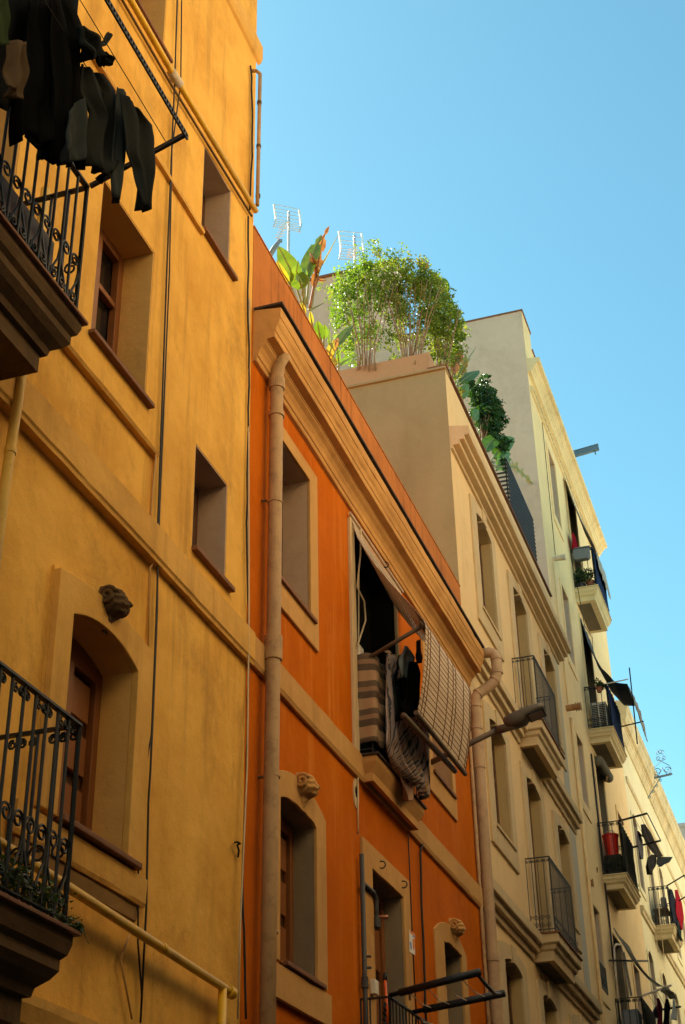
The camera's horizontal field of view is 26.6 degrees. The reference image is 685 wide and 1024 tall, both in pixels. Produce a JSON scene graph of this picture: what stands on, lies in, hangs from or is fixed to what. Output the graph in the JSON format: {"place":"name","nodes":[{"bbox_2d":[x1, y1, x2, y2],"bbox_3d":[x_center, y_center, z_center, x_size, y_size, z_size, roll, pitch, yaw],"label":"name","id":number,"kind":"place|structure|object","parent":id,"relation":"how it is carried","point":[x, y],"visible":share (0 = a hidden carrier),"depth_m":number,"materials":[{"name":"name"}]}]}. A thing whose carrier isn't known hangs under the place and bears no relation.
{"place":"outdoors","nodes":[
{"label":"outdoors","id":0,"kind":"place"},
{"bbox_2d":[0,0,10,45],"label":"towel","id":1,"kind":"object","parent":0,"point":[5,17],"visible":1,"depth_m":7.12,"materials":[{"name":"green fabric"}]},
{"bbox_2d":[292,259,602,1023],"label":"beige house","id":2,"kind":"structure","parent":0,"point":[417,417],"depth_m":22.42,"materials":[{"name":"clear paint"}]},
{"bbox_2d":[273,204,301,252],"bbox_3d":[-1.242,-5.143,29.831,0.617,3.777,0.796,-10,-32,15],"label":"tv antenna","id":3,"kind":"object","parent":2,"relation":"on","point":[287,222],"visible":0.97,"depth_m":30.71,"materials":[{"name":"metal"}]},
{"bbox_2d":[338,231,364,267],"bbox_3d":[0.118,-4.821,30.339,0.557,3.360,0.797,-10,-32,15],"label":"tv antenna","id":4,"kind":"object","parent":2,"relation":"on","point":[352,250],"visible":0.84,"depth_m":31.19,"materials":[{"name":"metal"}]},
{"bbox_2d":[316,242,394,370],"bbox_3d":[0.349,-3.279,24.897,1.405,2.777,1.216,-10,-32,15],"label":"ficus tree","id":5,"kind":"object","parent":2,"relation":"on","point":[354,282],"visible":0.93,"depth_m":24.85,"materials":[{"name":"green plant"}]},
{"bbox_2d":[367,237,454,363],"bbox_3d":[1.214,-3.437,24.760,1.426,2.914,1.227,-10,-32,15],"label":"ficus tree","id":6,"kind":"object","parent":2,"relation":"on","point":[421,282],"visible":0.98,"depth_m":24.57,"materials":[{"name":"green plant"}]},
{"bbox_2d":[421,269,471,400],"bbox_3d":[1.764,-3.111,24.997,0.802,2.604,1.221,-10,-32,15],"label":"ficus tree","id":7,"kind":"object","parent":2,"relation":"on","point":[441,351],"visible":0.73,"depth_m":24.75,"materials":[{"name":"green plant"}]},
{"bbox_2d":[450,347,479,397],"bbox_3d":[2.155,-2.561,25.506,0.270,2.384,2.337,-10,-32,15],"label":"banana plant","id":8,"kind":"object","parent":2,"relation":"on","point":[465,377],"visible":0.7,"depth_m":25.13,"materials":[{"name":"green plant"}]},
{"bbox_2d":[469,493,504,661],"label":"window","id":9,"kind":"structure","parent":2,"relation":"in","point":[483,543],"depth_m":22.92,"materials":[{"name":"paint"}]},
{"bbox_2d":[465,373,514,465],"bbox_3d":[2.813,-1.804,27.897,0.899,1.840,0.983,-10,-32,15],"label":"ficus tree","id":10,"kind":"object","parent":2,"relation":"on","point":[486,402],"visible":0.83,"depth_m":27.71,"materials":[{"name":"green plant"}]},
{"bbox_2d":[481,699,519,874],"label":"window","id":11,"kind":"structure","parent":2,"relation":"in","point":[503,829],"depth_m":21.01,"materials":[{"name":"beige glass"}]},
{"bbox_2d":[471,409,531,483],"bbox_3d":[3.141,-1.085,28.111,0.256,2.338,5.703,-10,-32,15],"label":"banana plant","id":12,"kind":"object","parent":2,"relation":"on","point":[490,442],"visible":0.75,"depth_m":27.24,"materials":[{"name":"green plant"}]},
{"bbox_2d":[491,457,536,560],"bbox_3d":[3.322,0.292,28.512,0.500,1.674,2.480,-10,-32,15],"label":"slatted fence","id":13,"kind":"object","parent":2,"relation":"on","point":[519,506],"visible":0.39,"depth_m":28.36,"materials":[{"name":"metal"}]},
{"bbox_2d":[497,940,530,1023],"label":"window","id":14,"kind":"structure","parent":2,"relation":"in","point":[512,971],"depth_m":19.56,"materials":[{"name":"beige stone"}]},
{"bbox_2d":[506,569,536,707],"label":"balcony door","id":15,"kind":"structure","parent":2,"relation":"in","point":[519,612],"depth_m":25.13,"materials":[{"name":"paint"}]},
{"bbox_2d":[519,760,554,931],"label":"balcony door","id":16,"kind":"structure","parent":2,"relation":"in","point":[532,795],"depth_m":23.01,"materials":[{"name":"paint"}]},
{"bbox_2d":[535,980,561,1023],"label":"window","id":17,"kind":"structure","parent":2,"relation":"in","point":[549,1011],"depth_m":21.40,"materials":[{"name":"paint"}]},
{"bbox_2d":[537,633,566,771],"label":"window","id":18,"kind":"structure","parent":2,"relation":"in","point":[547,664],"depth_m":27.34,"materials":[{"name":"beige stone"}]},
{"bbox_2d":[551,810,582,953],"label":"window","id":19,"kind":"structure","parent":2,"relation":"in","point":[562,839],"depth_m":25.29,"materials":[{"name":"beige stone"}]},
{"bbox_2d":[569,1014,583,1023],"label":"window","id":20,"kind":"structure","parent":2,"relation":"in","point":[573,1018],"depth_m":23.13,"materials":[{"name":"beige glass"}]},
{"bbox_2d":[253,0,684,822],"label":"sky","id":21,"kind":"structure","parent":0,"point":[533,151],"materials":[{"name":"blue"}]},
{"bbox_2d":[621,1009,641,1023],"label":"metal cabinet","id":22,"kind":"object","parent":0,"point":[634,1020],"visible":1,"depth_m":27.75,"materials":[{"name":"grey metal"}]},
{"bbox_2d":[653,907,670,924],"bbox_3d":[8.179,10.415,36.935,0.370,0.457,0.700,-10,-32,15],"label":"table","id":23,"kind":"object","parent":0,"point":[663,912],"visible":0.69,"depth_m":36.81,"materials":[{"name":"brown wood"}]},
{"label":"ground","id":24,"kind":"structure","parent":0,"visible":0},
{"bbox_2d":[0,0,262,1023],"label":"yellow house","id":25,"kind":"structure","parent":24,"relation":"on","point":[86,540],"depth_m":9.74,"materials":[{"name":"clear paint"}]},
{"bbox_2d":[0,108,19,188],"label":"balcony door","id":26,"kind":"structure","parent":25,"relation":"in","point":[8,154],"depth_m":9.30,"materials":[{"name":"brown wood"}]},
{"bbox_2d":[0,175,53,264],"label":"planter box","id":27,"kind":"object","parent":25,"relation":"attached to","point":[26,210],"visible":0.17,"depth_m":8.24,"materials":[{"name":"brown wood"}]},
{"bbox_2d":[0,854,88,943],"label":"trailing plant","id":28,"kind":"object","parent":25,"relation":"on","point":[12,883],"visible":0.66,"depth_m":6.94,"materials":[{"name":"green plant"}]},
{"bbox_2d":[33,568,152,870],"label":"window","id":29,"kind":"structure","parent":25,"relation":"in","point":[104,681],"depth_m":9.17,"materials":[{"name":"paint"}]},
{"bbox_2d":[18,0,188,188],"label":"drying rack","id":30,"kind":"object","parent":25,"relation":"attached to","point":[164,145],"visible":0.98,"depth_m":8.60,"materials":[{"name":"metal"}]},
{"bbox_2d":[2,40,29,99],"bbox_3d":[-1.633,-2.220,7.221,0.099,0.470,0.185,-2,-31,2],"label":"shirt","id":31,"kind":"object","parent":30,"relation":"hanging from","point":[15,71],"visible":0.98,"depth_m":7.18,"materials":[{"name":"beige fabric"}]},
{"bbox_2d":[8,0,54,150],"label":"coat","id":32,"kind":"object","parent":30,"relation":"hanging from","point":[30,119],"visible":0.78,"depth_m":7.82,"materials":[{"name":"black fabric"}]},
{"bbox_2d":[0,0,78,111],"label":"blanket","id":33,"kind":"object","parent":30,"relation":"hanging from","point":[17,28],"visible":0.22,"depth_m":7.90,"materials":[{"name":"black fabric"}]},
{"bbox_2d":[41,0,85,169],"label":"coat","id":34,"kind":"object","parent":30,"relation":"hanging from","point":[65,91],"visible":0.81,"depth_m":8.06,"materials":[{"name":"black fabric"}]},
{"bbox_2d":[59,97,87,164],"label":"trousers","id":35,"kind":"object","parent":30,"relation":"hanging from","point":[75,134],"visible":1,"depth_m":7.96,"materials":[{"name":"grey fabric"}]},
{"bbox_2d":[76,25,106,62],"bbox_3d":[-1.470,-2.685,8.323,0.163,0.262,0.294,-10,-32,15],"label":"pullover","id":36,"kind":"object","parent":30,"relation":"hanging from","point":[89,42],"visible":1,"depth_m":8.29,"materials":[{"name":"grey fabric"}]},
{"bbox_2d":[80,64,118,183],"bbox_3d":[-1.414,-2.273,8.440,0.133,0.799,0.520,-13,-32,19],"label":"jacket","id":37,"kind":"object","parent":30,"relation":"hanging from","point":[101,119],"visible":0.84,"depth_m":8.38,"materials":[{"name":"grey fabric"}]},
{"bbox_2d":[95,51,114,66],"bbox_3d":[-1.390,-2.642,8.460,0.069,0.168,0.158,-10,-32,15],"label":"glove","id":38,"kind":"object","parent":30,"relation":"hanging from","point":[107,60],"visible":0.9,"depth_m":8.43,"materials":[{"name":"black fabric"}]},
{"bbox_2d":[110,87,125,203],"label":"trousers","id":39,"kind":"object","parent":30,"relation":"hanging from","point":[119,154],"visible":0.81,"depth_m":8.45,"materials":[{"name":"grey fabric"}]},
{"bbox_2d":[120,93,155,212],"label":"trousers","id":40,"kind":"object","parent":30,"relation":"hanging from","point":[139,138],"visible":1,"depth_m":8.50,"materials":[{"name":"grey fabric"}]},
{"bbox_2d":[88,181,154,408],"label":"window","id":41,"kind":"structure","parent":25,"relation":"in","point":[120,319],"depth_m":10.97,"materials":[{"name":"brown glass"}]},
{"bbox_2d":[119,934,132,1018],"bbox_3d":[-1.285,2.759,8.634,0.014,0.477,0.205,-10,-32,15],"label":"cable","id":42,"kind":"object","parent":25,"relation":"attached to","point":[124,979],"visible":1,"depth_m":8.59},
{"bbox_2d":[147,454,156,646],"bbox_3d":[-1.335,0.249,10.162,0.010,1.519,0.125,-10,-32,15],"label":"cable","id":43,"kind":"object","parent":25,"relation":"attached to","point":[152,563],"visible":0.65,"depth_m":10.04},
{"bbox_2d":[135,0,172,62],"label":"window","id":44,"kind":"structure","parent":25,"relation":"in","point":[154,11],"depth_m":12.53,"materials":[{"name":"orange glass"}]},
{"bbox_2d":[139,0,177,1022],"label":"cable","id":45,"kind":"object","parent":25,"relation":"attached to","point":[147,853],"visible":0.91,"depth_m":10.48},
{"bbox_2d":[137,0,181,994],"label":"cable","id":46,"kind":"object","parent":25,"relation":"attached to","point":[160,480],"visible":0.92,"depth_m":10.63,"materials":[{"name":"plastic"}]},
{"bbox_2d":[192,445,234,592],"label":"window","id":47,"kind":"structure","parent":25,"relation":"in","point":[210,490],"depth_m":11.77,"materials":[{"name":"glass"}]},
{"bbox_2d":[201,146,237,281],"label":"window","id":48,"kind":"structure","parent":25,"relation":"in","point":[215,220],"depth_m":13.30,"materials":[{"name":"beige glass"}]},
{"bbox_2d":[237,299,249,1018],"bbox_3d":[-0.787,0.782,11.708,0.052,6.404,0.118,-10,-32,15],"label":"cable","id":49,"kind":"object","parent":25,"relation":"attached to","point":[247,729],"visible":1,"depth_m":11.17,"materials":[{"name":"plastic"}]},
{"bbox_2d":[241,216,249,1018],"bbox_3d":[-0.785,0.386,11.989,0.051,7.305,0.218,-10,-32,15],"label":"cable","id":50,"kind":"object","parent":25,"relation":"attached to","point":[243,919],"visible":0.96,"depth_m":12.13,"materials":[{"name":"plastic"}]},
{"bbox_2d":[249,65,252,209],"bbox_3d":[-0.907,-3.718,14.339,0.026,1.897,0.099,-10,-32,15],"label":"cable","id":51,"kind":"object","parent":25,"relation":"attached to","point":[251,134],"visible":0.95,"depth_m":14.37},
{"bbox_2d":[240,225,502,1023],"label":"orange house","id":52,"kind":"structure","parent":24,"relation":"on","point":[327,912],"depth_m":13.97,"materials":[{"name":"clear paint"}]},
{"bbox_2d":[281,427,318,652],"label":"window","id":53,"kind":"structure","parent":52,"relation":"in","point":[299,576],"depth_m":13.83,"materials":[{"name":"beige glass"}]},
{"bbox_2d":[277,770,327,990],"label":"window","id":54,"kind":"structure","parent":52,"relation":"in","point":[302,875],"depth_m":12.19,"materials":[{"name":"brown wood"}]},
{"bbox_2d":[276,227,338,327],"bbox_3d":[-0.525,-3.392,19.447,0.535,2.257,1.823,-10,-32,15],"label":"banana plant","id":55,"kind":"object","parent":52,"relation":"on","point":[297,275],"visible":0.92,"depth_m":19.18,"materials":[{"name":"green plant"}]},
{"bbox_2d":[314,321,352,371],"bbox_3d":[-0.129,-2.508,20.023,0.173,1.336,1.596,-10,-32,15],"label":"banana plant","id":56,"kind":"object","parent":52,"relation":"on","point":[322,332],"visible":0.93,"depth_m":19.75,"materials":[{"name":"green plant"}]},
{"bbox_2d":[357,582,358,833],"bbox_3d":[0.166,1.793,14.535,0.026,3.020,0.261,-10,-32,15],"label":"cable","id":57,"kind":"object","parent":52,"relation":"attached to","point":[358,743],"visible":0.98,"depth_m":13.89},
{"bbox_2d":[356,529,365,645],"bbox_3d":[0.186,0.780,15.129,0.030,1.486,0.293,-10,-32,15],"label":"cable","id":58,"kind":"object","parent":52,"relation":"attached to","point":[359,590],"visible":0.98,"depth_m":15.10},
{"bbox_2d":[357,653,386,753],"bbox_3d":[0.345,2.009,14.678,0.238,0.974,0.710,-10,-32,15],"label":"striped cloth","id":59,"kind":"object","parent":52,"relation":"attached to","point":[372,702],"visible":0.69,"depth_m":14.43,"materials":[{"name":"fabric"}]},
{"bbox_2d":[347,516,398,764],"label":"balcony door","id":60,"kind":"structure","parent":52,"relation":"in","point":[381,626],"depth_m":16.32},
{"bbox_2d":[370,979,378,995],"bbox_3d":[0.290,4.322,13.172,0.053,0.130,0.110,-10,-32,15],"label":"junction box","id":61,"kind":"object","parent":52,"relation":"attached to","point":[374,987],"visible":1,"depth_m":13.14,"materials":[{"name":"white plastic"}]},
{"bbox_2d":[383,972,388,1023],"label":"broom","id":62,"kind":"object","parent":52,"relation":"in","point":[385,988],"visible":0.9,"depth_m":13.29,"materials":[{"name":"red plastic"}]},
{"bbox_2d":[360,836,414,1023],"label":"balcony door","id":63,"kind":"structure","parent":52,"relation":"in","point":[388,946],"depth_m":14.41,"materials":[{"name":"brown wood"}]},
{"bbox_2d":[399,771,414,800],"bbox_3d":[0.645,2.790,14.811,0.099,0.346,0.863,-10,-32,15],"label":"pillow case","id":64,"kind":"object","parent":52,"relation":"hanging from","point":[408,791],"visible":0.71,"depth_m":14.81,"materials":[{"name":"fabric"}]},
{"bbox_2d":[348,512,470,775],"bbox_3d":[0.772,1.418,15.515,0.773,2.373,2.061,-10,-32,15],"label":"roll up blind","id":65,"kind":"object","parent":52,"relation":"attached to","point":[442,714],"visible":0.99,"depth_m":15.07,"materials":[{"name":"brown wood"}]},
{"bbox_2d":[407,831,416,1022],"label":"cable","id":66,"kind":"object","parent":52,"relation":"attached to","point":[411,914],"visible":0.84,"depth_m":15.00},
{"bbox_2d":[409,929,414,954],"bbox_3d":[0.710,4.381,14.739,0.008,0.228,0.217,-10,-32,15],"label":"poster","id":67,"kind":"object","parent":52,"relation":"attached to","point":[411,942],"visible":1,"depth_m":14.72,"materials":[{"name":"white paper"}]},
{"bbox_2d":[368,621,456,773],"bbox_3d":[0.782,2.038,15.077,0.667,1.096,2.144,-10,-32,15],"label":"drying rack","id":68,"kind":"object","parent":52,"relation":"attached to","point":[415,728],"visible":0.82,"depth_m":14.58,"materials":[{"name":"brown metal"}]},
{"bbox_2d":[392,655,410,722],"bbox_3d":[0.621,1.887,14.971,0.122,0.943,0.896,-12,-32,17],"label":"dark sheet","id":69,"kind":"object","parent":68,"relation":"hanging from","point":[397,692],"visible":0.44,"depth_m":14.67,"materials":[{"name":"grey fabric"}]},
{"bbox_2d":[397,646,414,678],"bbox_3d":[0.648,1.578,14.831,0.101,0.497,0.687,-10,-32,15],"label":"shirt","id":70,"kind":"object","parent":68,"relation":"hanging from","point":[407,656],"visible":0.94,"depth_m":14.76,"materials":[{"name":"grey fabric"}]},
{"bbox_2d":[385,654,429,799],"bbox_3d":[0.679,2.218,15.068,0.176,1.193,1.531,-10,-32,15],"label":"bed sheet","id":71,"kind":"object","parent":68,"relation":"hanging from","point":[407,747],"visible":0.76,"depth_m":14.74,"materials":[{"name":"fabric"}]},
{"bbox_2d":[400,662,420,716],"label":"trousers","id":72,"kind":"object","parent":68,"relation":"hanging from","point":[409,705],"visible":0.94,"depth_m":14.66,"materials":[{"name":"black fabric"}]},
{"bbox_2d":[415,639,422,663],"bbox_3d":[0.798,1.434,15.172,0.060,0.309,0.177,-10,-32,15],"label":"cloth","id":73,"kind":"object","parent":68,"relation":"hanging from","point":[419,657],"visible":1,"depth_m":15.13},
{"bbox_2d":[419,818,426,1020],"bbox_3d":[0.871,4.275,15.402,0.030,2.280,0.285,-10,-32,15],"label":"cable","id":74,"kind":"object","parent":52,"relation":"attached to","point":[422,928],"visible":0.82,"depth_m":15.24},
{"bbox_2d":[421,639,457,821],"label":"window","id":75,"kind":"structure","parent":52,"relation":"in","point":[442,781],"depth_m":17.47,"materials":[{"name":"beige glass"}]},
{"bbox_2d":[388,968,505,1013],"bbox_3d":[0.918,4.288,12.969,0.898,0.152,1.044,-10,-32,15],"label":"drying rack","id":76,"kind":"object","parent":52,"relation":"attached to","point":[492,994],"visible":1,"depth_m":12.82,"materials":[{"name":"metal"}]},
{"bbox_2d":[433,922,470,1023],"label":"window","id":77,"kind":"structure","parent":52,"relation":"in","point":[450,958],"depth_m":16.37,"materials":[{"name":"beige glass"}]},
{"bbox_2d":[431,703,546,764],"bbox_3d":[1.669,2.603,16.859,1.442,0.558,0.280,-10,-32,15],"label":"street lamp","id":78,"kind":"object","parent":52,"relation":"attached to","point":[521,717],"visible":0.98,"depth_m":16.77,"materials":[{"name":"metal"}]},
{"bbox_2d":[406,309,652,1023],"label":"pale yellow house","id":79,"kind":"structure","parent":24,"relation":"on","point":[542,454],"depth_m":31.73,"materials":[{"name":"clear paint"}]},
{"bbox_2d":[545,441,563,541],"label":"window","id":80,"kind":"structure","parent":79,"relation":"in","point":[551,463],"depth_m":33.15,"materials":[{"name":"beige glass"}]},
{"bbox_2d":[559,577,577,680],"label":"window","id":81,"kind":"structure","parent":79,"relation":"in","point":[566,611],"depth_m":31.22,"materials":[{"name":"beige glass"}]},
{"bbox_2d":[564,478,582,586],"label":"balcony door","id":82,"kind":"structure","parent":79,"relation":"in","point":[572,517],"depth_m":35.74,"materials":[{"name":"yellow paint"}]},
{"bbox_2d":[571,545,590,561],"bbox_3d":[5.554,0.981,33.640,0.420,0.305,0.180,-10,-32,15],"label":"air conditioner","id":83,"kind":"object","parent":79,"relation":"attached to","point":[581,554],"visible":1,"depth_m":33.58,"materials":[{"name":"grey plastic"}]},
{"bbox_2d":[574,725,591,823],"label":"window","id":84,"kind":"structure","parent":79,"relation":"in","point":[579,743],"depth_m":29.34,"materials":[{"name":"beige stone"}]},
{"bbox_2d":[573,443,598,456],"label":"hoist beam","id":85,"kind":"structure","parent":79,"relation":"attached to","point":[586,450],"depth_m":36.06,"materials":[{"name":"grey metal"}]},
{"bbox_2d":[577,567,597,584],"bbox_3d":[5.666,1.509,33.498,0.420,0.567,0.552,-18,-34,26],"label":"potted plant","id":86,"kind":"object","parent":79,"relation":"on","point":[587,580],"visible":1,"depth_m":33.37,"materials":[{"name":"green plant"}]},
{"bbox_2d":[564,477,610,598],"bbox_3d":[5.911,0.629,34.994,0.580,2.615,1.751,-10,-32,15],"label":"awning","id":87,"kind":"object","parent":79,"relation":"attached to","point":[601,569],"visible":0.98,"depth_m":34.59,"materials":[{"name":"fabric cloth"}]},
{"bbox_2d":[578,613,597,726],"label":"balcony door","id":88,"kind":"structure","parent":79,"relation":"in","point":[587,654],"depth_m":33.75,"materials":[{"name":"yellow paint"}]},
{"bbox_2d":[590,701,609,727],"bbox_3d":[5.676,4.588,31.796,0.340,0.725,0.468,-10,-32,15],"label":"air conditioner","id":89,"kind":"object","parent":79,"relation":"on","point":[600,709],"visible":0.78,"depth_m":31.67,"materials":[{"name":"black paint"}]},
{"bbox_2d":[592,547,608,610],"bbox_3d":[6.111,1.684,34.237,0.039,1.000,1.802,-10,-32,15],"label":"reed screen","id":90,"kind":"object","parent":79,"relation":"attached to","point":[600,582],"visible":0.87,"depth_m":34.11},
{"bbox_2d":[592,899,610,1009],"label":"window","id":91,"kind":"structure","parent":79,"relation":"in","point":[606,1000],"depth_m":27.52,"materials":[{"name":"beige glass"}]},
{"bbox_2d":[592,747,610,872],"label":"balcony door","id":92,"kind":"structure","parent":79,"relation":"in","point":[600,783],"depth_m":31.73,"materials":[{"name":"yellow paint"}]},
{"bbox_2d":[595,756,612,782],"bbox_3d":[5.710,5.628,31.678,0.248,0.242,1.255,-10,-32,15],"label":"rolled blind","id":93,"kind":"object","parent":79,"relation":"attached to","point":[602,767],"visible":0.97,"depth_m":31.42,"materials":[{"name":"grey fabric"}]},
{"bbox_2d":[580,618,640,714],"bbox_3d":[6.106,3.536,33.077,0.959,2.077,1.401,-10,-32,15],"label":"awning","id":94,"kind":"object","parent":79,"relation":"attached to","point":[621,692],"visible":0.92,"depth_m":32.79,"materials":[{"name":"fabric"}]},
{"bbox_2d":[631,689,647,741],"bbox_3d":[6.700,4.590,32.662,0.116,0.775,1.601,-10,-32,15],"label":"awning valance","id":95,"kind":"object","parent":94,"relation":"hanging from","point":[639,715],"visible":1,"depth_m":32.53,"materials":[{"name":"fabric"}]},
{"bbox_2d":[604,854,623,873],"bbox_3d":[5.559,7.259,29.612,0.350,0.440,0.300,-10,-32,15],"label":"storage crate","id":96,"kind":"object","parent":79,"relation":"on","point":[612,859],"visible":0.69,"depth_m":29.52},
{"bbox_2d":[602,830,618,854],"bbox_3d":[5.539,6.837,29.877,0.356,0.557,0.356,-10,-32,15],"label":"bucket","id":97,"kind":"object","parent":96,"relation":"on","point":[609,839],"visible":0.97,"depth_m":29.77,"materials":[{"name":"red plastic"}]},
{"bbox_2d":[584,668,643,743],"bbox_3d":[6.168,4.111,32.359,0.822,1.851,1.957,-19,-35,27],"label":"awning support","id":98,"kind":"object","parent":79,"relation":"attached to","point":[635,722],"visible":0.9,"depth_m":32.73,"materials":[{"name":"black paint"}]},
{"bbox_2d":[607,685,624,749],"bbox_3d":[6.069,4.597,32.145,0.039,0.980,1.762,-10,-32,15],"label":"reed screen","id":99,"kind":"object","parent":79,"relation":"attached to","point":[615,716],"visible":0.98,"depth_m":32.08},
{"bbox_2d":[611,927,628,1023],"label":"balcony door","id":100,"kind":"structure","parent":79,"relation":"in","point":[619,965],"depth_m":29.67,"materials":[{"name":"yellow paint"}]},
{"bbox_2d":[613,943,628,998],"bbox_3d":[5.512,9.127,28.750,0.044,1.332,1.576,-10,-32,15],"label":"wooden frame","id":101,"kind":"object","parent":79,"relation":"attached to","point":[615,970],"visible":0.95,"depth_m":28.48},
{"bbox_2d":[620,823,637,889],"bbox_3d":[5.986,7.229,30.245,0.039,1.040,1.702,-10,-32,15],"label":"reed screen","id":102,"kind":"object","parent":79,"relation":"attached to","point":[628,855],"visible":0.98,"depth_m":30.19,"materials":[{"name":"wicker"}]},
{"bbox_2d":[631,959,643,1023],"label":"window","id":103,"kind":"structure","parent":79,"relation":"in","point":[635,970],"depth_m":31.85,"materials":[{"name":"brown glass"}]},
{"bbox_2d":[613,928,662,986],"bbox_3d":[6.030,8.975,29.044,0.352,1.018,2.177,-22,-36,31],"label":"shade cloth","id":104,"kind":"object","parent":79,"relation":"hanging from","point":[628,950],"visible":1,"depth_m":28.55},
{"bbox_2d":[619,812,660,847],"bbox_3d":[6.256,6.699,30.449,0.655,0.188,1.744,-10,-32,15],"label":"drying rack","id":105,"kind":"object","parent":79,"relation":"attached to","point":[635,816],"visible":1,"depth_m":30.09,"materials":[{"name":"metal"}]},
{"bbox_2d":[646,854,656,874],"bbox_3d":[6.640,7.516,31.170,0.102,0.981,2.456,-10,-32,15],"label":"shirt","id":106,"kind":"object","parent":105,"relation":"hanging from","point":[651,862],"visible":0.99,"depth_m":30.85,"materials":[{"name":"black fabric"}]},
{"bbox_2d":[641,824,662,856],"bbox_3d":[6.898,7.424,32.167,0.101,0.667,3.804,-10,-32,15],"label":"trousers","id":107,"kind":"object","parent":105,"relation":"hanging from","point":[654,848],"visible":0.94,"depth_m":31.66,"materials":[{"name":"black fabric"}]},
{"bbox_2d":[643,1000,655,1023],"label":"reed screen","id":108,"kind":"object","parent":79,"relation":"attached to","point":[650,1018],"visible":0.98,"depth_m":28.19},
{"bbox_2d":[641,984,680,1010],"bbox_3d":[6.173,9.408,28.087,0.592,0.337,1.374,-10,-32,15],"label":"drying rack","id":109,"kind":"object","parent":79,"relation":"attached to","point":[653,991],"visible":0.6,"depth_m":27.76,"materials":[{"name":"metal"}]},
{"bbox_2d":[657,998,662,1023],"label":"shirt","id":110,"kind":"object","parent":109,"relation":"hanging from","point":[659,1011],"visible":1,"depth_m":27.66,"materials":[{"name":"red fabric"}]},
{"bbox_2d":[663,999,670,1023],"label":"shirt","id":111,"kind":"object","parent":109,"relation":"hanging from","point":[667,1006],"visible":0.99,"depth_m":27.93,"materials":[{"name":"black fabric"}]},
{"bbox_2d":[615,700,684,1023],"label":"cream house","id":112,"kind":"structure","parent":24,"relation":"on","point":[639,770],"depth_m":38.61,"materials":[{"name":"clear paint"}]},
{"bbox_2d":[630,810,646,901],"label":"window","id":113,"kind":"structure","parent":112,"relation":"in","point":[634,824],"depth_m":36.20,"materials":[{"name":"beige glass"}]},
{"bbox_2d":[646,947,657,1023],"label":"window","id":114,"kind":"structure","parent":112,"relation":"in","point":[651,967],"depth_m":34.63,"materials":[{"name":"glass"}]},
{"bbox_2d":[644,840,659,924],"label":"window","id":115,"kind":"structure","parent":112,"relation":"in","point":[648,852],"depth_m":38.29,"materials":[{"name":"glass"}]},
{"bbox_2d":[648,750,671,798],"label":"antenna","id":116,"kind":"object","parent":112,"relation":"attached to","point":[664,775],"visible":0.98,"depth_m":41.28,"materials":[{"name":"black metal"}]},
{"bbox_2d":[657,865,667,923],"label":"window","id":117,"kind":"structure","parent":112,"relation":"in","point":[661,881],"depth_m":40.70,"materials":[{"name":"glass"}]},
{"bbox_2d":[660,970,671,1023],"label":"window","id":118,"kind":"structure","parent":112,"relation":"in","point":[663,978],"depth_m":36.59,"materials":[{"name":"glass"}]},
{"bbox_2d":[670,889,677,928],"bbox_3d":[8.515,10.216,37.157,0.100,1.031,1.571,-10,-32,15],"label":"blanket","id":119,"kind":"object","parent":112,"relation":"on","point":[673,905],"visible":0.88,"depth_m":36.88,"materials":[{"name":"black fabric"}]},
{"bbox_2d":[675,890,683,929],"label":"towel","id":120,"kind":"object","parent":112,"relation":"hanging from","point":[679,913],"visible":0.93,"depth_m":37.98,"materials":[{"name":"red fabric"}]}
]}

